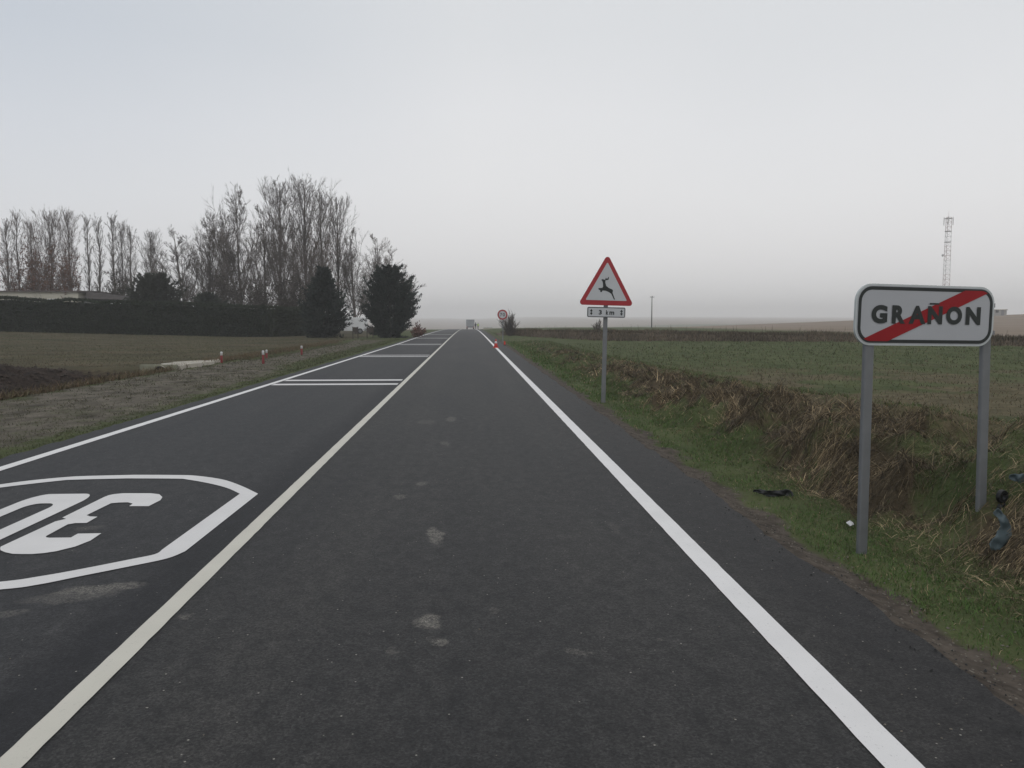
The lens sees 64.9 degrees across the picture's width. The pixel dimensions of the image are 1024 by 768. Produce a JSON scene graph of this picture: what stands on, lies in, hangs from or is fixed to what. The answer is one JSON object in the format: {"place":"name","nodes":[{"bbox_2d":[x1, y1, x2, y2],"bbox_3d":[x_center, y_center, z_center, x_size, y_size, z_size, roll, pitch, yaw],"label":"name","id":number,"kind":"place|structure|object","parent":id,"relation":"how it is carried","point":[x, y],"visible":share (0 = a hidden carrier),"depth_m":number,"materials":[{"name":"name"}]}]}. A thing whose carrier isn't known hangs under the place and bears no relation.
{"place":"outdoors","nodes":[
{"label":"outdoors","id":0,"kind":"place"},
{"bbox_2d":[0,329,1023,767],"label":"road","id":1,"kind":"structure","parent":0,"point":[546,593],"depth_m":4.46,"materials":[{"name":"grey asphalt"}]},
{"bbox_2d":[0,475,257,588],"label":"speed marking","id":2,"kind":"object","parent":1,"relation":"on","point":[36,541],"visible":1,"depth_m":6.35,"materials":[{"name":"white paint"}]},
{"bbox_2d":[0,330,440,470],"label":"edge line","id":3,"kind":"object","parent":1,"relation":"on","point":[7,466],"visible":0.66,"depth_m":12.16,"materials":[{"name":"white paint"}]},
{"bbox_2d":[0,330,458,767],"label":"line","id":4,"kind":"object","parent":1,"relation":"on","point":[26,747],"visible":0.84,"depth_m":4.08,"materials":[{"name":"paint"}]},
{"bbox_2d":[273,383,397,384],"bbox_3d":[-4.370,0.006,19.929,3.067,0.001,0.440,0,5,-3],"label":"rumble bar","id":5,"kind":"object","parent":1,"relation":"on","point":[345,384],"visible":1,"depth_m":19.85,"materials":[{"name":"white paint"}]},
{"bbox_2d":[285,379,402,380],"bbox_3d":[-4.437,-0.102,21.273,3.056,0.001,0.440,0,5,-3],"label":"rumble bar","id":6,"kind":"object","parent":1,"relation":"on","point":[353,380],"visible":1,"depth_m":21.15,"materials":[{"name":"white paint"}]},
{"bbox_2d":[360,356,427,356],"bbox_3d":[-5.111,-1.193,34.913,2.941,0.001,0.440,0,5,-3],"label":"rumble bar","id":7,"kind":"object","parent":1,"relation":"on","point":[393,356],"visible":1,"depth_m":34.92,"materials":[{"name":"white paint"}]},
{"bbox_2d":[466,320,473,328],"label":"box truck","id":8,"kind":"object","parent":1,"relation":"on","point":[469,323],"visible":0.95,"depth_m":204.12,"materials":[{"name":"white metal"}]},
{"bbox_2d":[476,329,924,767],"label":"edge line","id":9,"kind":"object","parent":1,"relation":"on","point":[878,740],"visible":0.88,"depth_m":4.06,"materials":[{"name":"white paint"}]},
{"bbox_2d":[524,363,1023,732],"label":"asphalt crumbs","id":10,"kind":"object","parent":1,"relation":"on","point":[985,670],"visible":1,"depth_m":4.59,"materials":[{"name":"black asphalt"}]},
{"bbox_2d":[0,314,1023,715],"bbox_3d":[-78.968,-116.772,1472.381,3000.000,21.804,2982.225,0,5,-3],"label":"ground","id":11,"kind":"structure","parent":0,"point":[812,554],"depth_m":12.68,"materials":[{"name":"green plant"}]},
{"bbox_2d":[0,217,19,290],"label":"bare poplar","id":12,"kind":"object","parent":11,"relation":"on","point":[6,243],"visible":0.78,"depth_m":115.04,"materials":[{"name":"grey plant"}]},
{"bbox_2d":[10,209,26,290],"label":"bare poplar","id":13,"kind":"object","parent":11,"relation":"on","point":[16,244],"visible":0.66,"depth_m":116.84,"materials":[{"name":"brown plant"}]},
{"bbox_2d":[17,218,45,290],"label":"bare poplar","id":14,"kind":"object","parent":11,"relation":"on","point":[30,233],"visible":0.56,"depth_m":111.31,"materials":[{"name":"grey plant"}]},
{"bbox_2d":[0,235,70,290],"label":"rusty tree","id":15,"kind":"object","parent":11,"relation":"on","point":[19,279],"visible":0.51,"depth_m":96.21,"materials":[{"name":"brown plant"}]},
{"bbox_2d":[23,203,64,287],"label":"bare poplar","id":16,"kind":"object","parent":11,"relation":"on","point":[46,218],"visible":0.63,"depth_m":112.91,"materials":[{"name":"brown plant"}]},
{"bbox_2d":[27,242,81,297],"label":"rusty tree","id":17,"kind":"object","parent":11,"relation":"on","point":[63,281],"visible":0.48,"depth_m":94.23,"materials":[{"name":"brown plant"}]},
{"bbox_2d":[0,291,129,303],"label":"house","id":18,"kind":"structure","parent":11,"relation":"on","point":[91,295],"depth_m":92.84,"materials":[{"name":"grey tile"}]},
{"bbox_2d":[0,364,134,395],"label":"soil clods","id":19,"kind":"object","parent":11,"relation":"on","point":[12,386],"visible":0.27,"depth_m":25.23,"materials":[{"name":"brown soil"}]},
{"bbox_2d":[54,208,83,290],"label":"bare poplar","id":20,"kind":"object","parent":11,"relation":"on","point":[72,237],"visible":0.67,"depth_m":109.45,"materials":[{"name":"brown plant"}]},
{"bbox_2d":[81,213,95,290],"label":"bare poplar","id":21,"kind":"object","parent":11,"relation":"on","point":[88,282],"visible":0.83,"depth_m":111.80,"materials":[{"name":"grey plant"}]},
{"bbox_2d":[92,214,106,291],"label":"bare poplar","id":22,"kind":"object","parent":11,"relation":"on","point":[99,280],"visible":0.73,"depth_m":108.19,"materials":[{"name":"grey plant"}]},
{"bbox_2d":[103,211,121,293],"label":"bare poplar","id":23,"kind":"object","parent":11,"relation":"on","point":[113,262],"visible":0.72,"depth_m":108.20,"materials":[{"name":"grey plant"}]},
{"bbox_2d":[94,266,131,303],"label":"thicket","id":24,"kind":"object","parent":11,"relation":"on","point":[120,287],"visible":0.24,"depth_m":96.70,"materials":[{"name":"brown plant"}]},
{"bbox_2d":[115,221,129,295],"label":"bare poplar","id":25,"kind":"object","parent":11,"relation":"on","point":[121,250],"visible":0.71,"depth_m":111.05,"materials":[{"name":"grey plant"}]},
{"bbox_2d":[122,223,139,287],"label":"bare poplar","id":26,"kind":"object","parent":11,"relation":"on","point":[129,234],"visible":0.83,"depth_m":108.35,"materials":[{"name":"grey plant"}]},
{"bbox_2d":[132,228,162,275],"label":"bare poplar","id":27,"kind":"object","parent":11,"relation":"on","point":[151,244],"visible":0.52,"depth_m":112.23,"materials":[{"name":"grey plant"}]},
{"bbox_2d":[114,271,190,305],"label":"evergreen shrub","id":28,"kind":"object","parent":11,"relation":"on","point":[153,287],"visible":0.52,"depth_m":80.76,"materials":[{"name":"green plant"}]},
{"bbox_2d":[0,295,321,336],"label":"hedge","id":29,"kind":"object","parent":11,"relation":"on","point":[61,315],"visible":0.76,"depth_m":74.61,"materials":[{"name":"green plant"}]},
{"bbox_2d":[0,339,342,399],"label":"ditch grass","id":30,"kind":"structure","parent":11,"relation":"on","point":[14,393],"depth_m":23.32,"materials":[{"name":"plant"}]},
{"bbox_2d":[140,224,214,302],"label":"bare tree","id":31,"kind":"object","parent":11,"relation":"on","point":[160,266],"visible":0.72,"depth_m":92.36,"materials":[{"name":"grey plant"}]},
{"bbox_2d":[0,331,358,367],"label":"field tufts","id":32,"kind":"object","parent":11,"relation":"on","point":[160,354],"visible":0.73,"depth_m":47.49,"materials":[{"name":"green plant"}]},
{"bbox_2d":[140,359,219,370],"bbox_3d":[-11.490,-0.424,29.200,1.363,0.888,5.980,0,5,1],"label":"culvert","id":33,"kind":"object","parent":11,"relation":"on","point":[198,363],"visible":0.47,"depth_m":27.23,"materials":[{"name":"concrete"}]},
{"bbox_2d":[0,338,404,458],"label":"verge tufts","id":34,"kind":"object","parent":11,"relation":"on","point":[339,354],"visible":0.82,"depth_m":19.82,"materials":[{"name":"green plant"}]},
{"bbox_2d":[184,291,227,307],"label":"evergreen shrub","id":35,"kind":"object","parent":11,"relation":"on","point":[208,297],"visible":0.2,"depth_m":83.47,"materials":[{"name":"green plant"}]},
{"bbox_2d":[172,214,243,305],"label":"bare tree","id":36,"kind":"object","parent":11,"relation":"on","point":[201,266],"visible":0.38,"depth_m":94.07,"materials":[{"name":"grey plant"}]},
{"bbox_2d":[220,352,222,362],"bbox_3d":[-11.097,-0.943,30.738,0.095,0.589,0.095,0,5,-3],"label":"marker post","id":37,"kind":"object","parent":11,"relation":"on","point":[221,357],"visible":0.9,"depth_m":30.70,"materials":[{"name":"red paint"}]},
{"bbox_2d":[196,270,252,307],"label":"thicket","id":38,"kind":"object","parent":11,"relation":"on","point":[226,294],"visible":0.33,"depth_m":87.44,"materials":[{"name":"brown plant"}]},
{"bbox_2d":[194,206,259,300],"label":"bare tree","id":39,"kind":"object","parent":11,"relation":"on","point":[214,273],"visible":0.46,"depth_m":92.84,"materials":[{"name":"grey plant"}]},
{"bbox_2d":[203,181,271,308],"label":"bare tree","id":40,"kind":"object","parent":11,"relation":"on","point":[230,255],"visible":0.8,"depth_m":90.77,"materials":[{"name":"grey plant"}]},
{"bbox_2d":[231,278,286,308],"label":"thicket","id":41,"kind":"object","parent":11,"relation":"on","point":[259,301],"visible":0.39,"depth_m":86.17,"materials":[{"name":"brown plant"}]},
{"bbox_2d":[230,204,295,305],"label":"bare tree","id":42,"kind":"object","parent":11,"relation":"on","point":[265,242],"visible":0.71,"depth_m":88.99,"materials":[{"name":"grey plant"}]},
{"bbox_2d":[262,350,264,363],"bbox_3d":[-9.344,-0.917,30.220,0.095,0.689,0.095,3,5,31],"label":"marker post","id":43,"kind":"object","parent":11,"relation":"on","point":[263,360],"visible":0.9,"depth_m":30.18,"materials":[{"name":"white paint"}]},
{"bbox_2d":[245,175,307,297],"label":"bare poplar","id":44,"kind":"object","parent":11,"relation":"on","point":[278,204],"visible":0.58,"depth_m":97.06,"materials":[{"name":"grey plant"}]},
{"bbox_2d":[267,272,306,306],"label":"thicket","id":45,"kind":"object","parent":11,"relation":"on","point":[289,303],"visible":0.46,"depth_m":86.03,"materials":[{"name":"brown plant"}]},
{"bbox_2d":[261,217,318,305],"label":"bare tree","id":46,"kind":"object","parent":11,"relation":"on","point":[292,258],"visible":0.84,"depth_m":87.35,"materials":[{"name":"grey plant"}]},
{"bbox_2d":[281,170,341,301],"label":"bare poplar","id":47,"kind":"object","parent":11,"relation":"on","point":[304,213],"visible":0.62,"depth_m":99.13,"materials":[{"name":"grey plant"}]},
{"bbox_2d":[286,228,343,302],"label":"bare tree","id":48,"kind":"object","parent":11,"relation":"on","point":[316,255],"visible":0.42,"depth_m":89.71,"materials":[{"name":"grey plant"}]},
{"bbox_2d":[304,185,337,280],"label":"bare poplar","id":49,"kind":"object","parent":11,"relation":"on","point":[323,238],"visible":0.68,"depth_m":95.64,"materials":[{"name":"grey plant"}]},
{"bbox_2d":[295,265,354,337],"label":"conifer tree","id":50,"kind":"object","parent":11,"relation":"on","point":[329,321],"visible":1,"depth_m":72.66,"materials":[{"name":"green plant"}]},
{"bbox_2d":[316,195,358,332],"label":"bare poplar","id":51,"kind":"object","parent":11,"relation":"on","point":[338,218],"visible":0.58,"depth_m":97.86,"materials":[{"name":"grey plant"}]},
{"bbox_2d":[331,227,370,333],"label":"bare tree","id":52,"kind":"object","parent":11,"relation":"on","point":[344,269],"visible":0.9,"depth_m":96.06,"materials":[{"name":"grey plant"}]},
{"bbox_2d":[340,317,367,333],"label":"parked van","id":53,"kind":"object","parent":11,"relation":"on","point":[358,323],"visible":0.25,"depth_m":95.52,"materials":[{"name":"white paint"}]},
{"bbox_2d":[352,327,357,338],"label":"notice board","id":54,"kind":"object","parent":11,"relation":"on","point":[354,329],"visible":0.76,"depth_m":67.82,"materials":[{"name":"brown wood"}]},
{"bbox_2d":[367,327,373,338],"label":"notice board","id":55,"kind":"object","parent":11,"relation":"on","point":[369,329],"visible":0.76,"depth_m":70.55,"materials":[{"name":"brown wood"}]},
{"bbox_2d":[350,233,399,311],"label":"bare tree","id":56,"kind":"object","parent":11,"relation":"on","point":[379,262],"visible":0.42,"depth_m":101.55,"materials":[{"name":"grey plant"}]},
{"bbox_2d":[356,264,421,337],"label":"conifer tree","id":57,"kind":"object","parent":11,"relation":"on","point":[393,317],"visible":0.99,"depth_m":72.36,"materials":[{"name":"green plant"}]},
{"bbox_2d":[391,264,424,332],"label":"bare tree","id":58,"kind":"object","parent":11,"relation":"on","point":[403,269],"visible":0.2,"depth_m":102.96,"materials":[{"name":"grey plant"}]},
{"bbox_2d":[409,321,426,336],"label":"bare shrub","id":59,"kind":"object","parent":11,"relation":"on","point":[417,332],"visible":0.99,"depth_m":73.13,"materials":[{"name":"brown plant"}]},
{"bbox_2d":[497,310,507,341],"bbox_3d":[-0.709,-4.149,59.917,0.752,2.775,0.086,0,5,-3],"label":"speed limit sign","id":60,"kind":"object","parent":11,"relation":"on","point":[502,315],"visible":0.93,"depth_m":59.80,"materials":[{"name":"metal"}]},
{"bbox_2d":[498,311,520,335],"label":"bare shrub","id":61,"kind":"object","parent":11,"relation":"on","point":[509,328],"visible":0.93,"depth_m":79.65,"materials":[{"name":"grey plant"}]},
{"bbox_2d":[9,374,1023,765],"bbox_3d":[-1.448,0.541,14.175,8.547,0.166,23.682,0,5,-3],"label":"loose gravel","id":62,"kind":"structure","parent":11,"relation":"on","point":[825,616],"depth_m":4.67,"materials":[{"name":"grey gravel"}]},
{"bbox_2d":[591,319,600,331],"bbox_3d":[6.605,-4.436,62.212,0.734,1.232,1.041,3,6,35],"label":"bare shrub","id":63,"kind":"object","parent":11,"relation":"on","point":[598,327],"visible":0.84,"depth_m":62.22,"materials":[{"name":"grey plant"}]},
{"bbox_2d":[580,257,631,402],"bbox_3d":[1.869,-0.886,16.103,1.057,3.279,0.092,-1,5,-7],"label":"deer warning sign","id":64,"kind":"object","parent":11,"relation":"on","point":[606,288],"visible":0.95,"depth_m":16.00,"materials":[{"name":"metal"}]},
{"bbox_2d":[500,328,1023,346],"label":"dry stalks","id":65,"kind":"object","parent":11,"relation":"on","point":[818,334],"visible":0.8,"depth_m":53.74,"materials":[{"name":"plant"}]},
{"bbox_2d":[507,338,1023,621],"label":"dry grass","id":66,"kind":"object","parent":11,"relation":"on","point":[788,425],"visible":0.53,"depth_m":8.10,"materials":[{"name":"brown plant"}]},
{"bbox_2d":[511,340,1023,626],"bbox_3d":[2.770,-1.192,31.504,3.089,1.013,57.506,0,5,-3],"label":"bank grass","id":67,"kind":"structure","parent":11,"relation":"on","point":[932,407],"depth_m":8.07,"materials":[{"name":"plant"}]},
{"bbox_2d":[753,489,793,496],"bbox_3d":[2.485,1.038,7.642,0.386,0.088,0.072,1,5,7],"label":"rubber strip","id":68,"kind":"object","parent":11,"relation":"on","point":[780,493],"visible":1,"depth_m":7.63,"materials":[{"name":"black rubber"}]},
{"bbox_2d":[533,325,1014,337],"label":"tall stalks","id":69,"kind":"object","parent":11,"relation":"on","point":[736,329],"visible":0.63,"depth_m":53.76,"materials":[{"name":"brown plant"}]},
{"bbox_2d":[541,340,1023,471],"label":"field grass","id":70,"kind":"structure","parent":11,"relation":"on","point":[801,369],"depth_m":26.49,"materials":[{"name":"green plant"}]},
{"bbox_2d":[853,284,994,553],"bbox_3d":[2.977,0.441,5.835,1.231,2.311,0.075,-1,5,-15],"label":"town exit sign","id":71,"kind":"object","parent":11,"relation":"on","point":[907,315],"visible":0.97,"depth_m":5.74,"materials":[{"name":"metal"}]},
{"bbox_2d":[942,216,953,285],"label":"lattice mast","id":72,"kind":"object","parent":11,"relation":"on","point":[947,231],"visible":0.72,"depth_m":260.13,"materials":[{"name":"grey metal"}]},
{"bbox_2d":[989,508,1011,550],"bbox_3d":[3.396,1.016,5.585,0.125,0.263,0.276,3,6,35],"label":"plastic scrap","id":73,"kind":"object","parent":11,"relation":"on","point":[1000,539],"visible":1,"depth_m":5.63,"materials":[{"name":"plastic"}]},
{"bbox_2d":[994,309,1007,315],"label":"hut","id":74,"kind":"object","parent":11,"relation":"on","point":[999,312],"visible":0.56,"depth_m":221.60,"materials":[{"name":"concrete"}]},
{"bbox_2d":[996,490,1008,508],"bbox_3d":[3.674,0.875,5.980,0.187,0.178,0.050,-2,5,-20],"label":"broken plastic part","id":75,"kind":"object","parent":11,"relation":"on","point":[999,497],"visible":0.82,"depth_m":5.96,"materials":[{"name":"black plastic"}]},
{"bbox_2d":[1009,473,1023,483],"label":"plastic scrap","id":76,"kind":"object","parent":11,"relation":"on","point":[1015,477],"visible":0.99,"depth_m":5.96,"materials":[{"name":"grey plastic"}]},
{"bbox_2d":[0,0,1023,318],"label":"sky","id":77,"kind":"structure","parent":0,"point":[726,158],"materials":[{"name":"grey"}]},
{"bbox_2d":[505,341,1023,682],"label":"verge grass","id":78,"kind":"structure","parent":0,"point":[902,566],"depth_m":6.19,"materials":[{"name":"green plant"}]}
]}

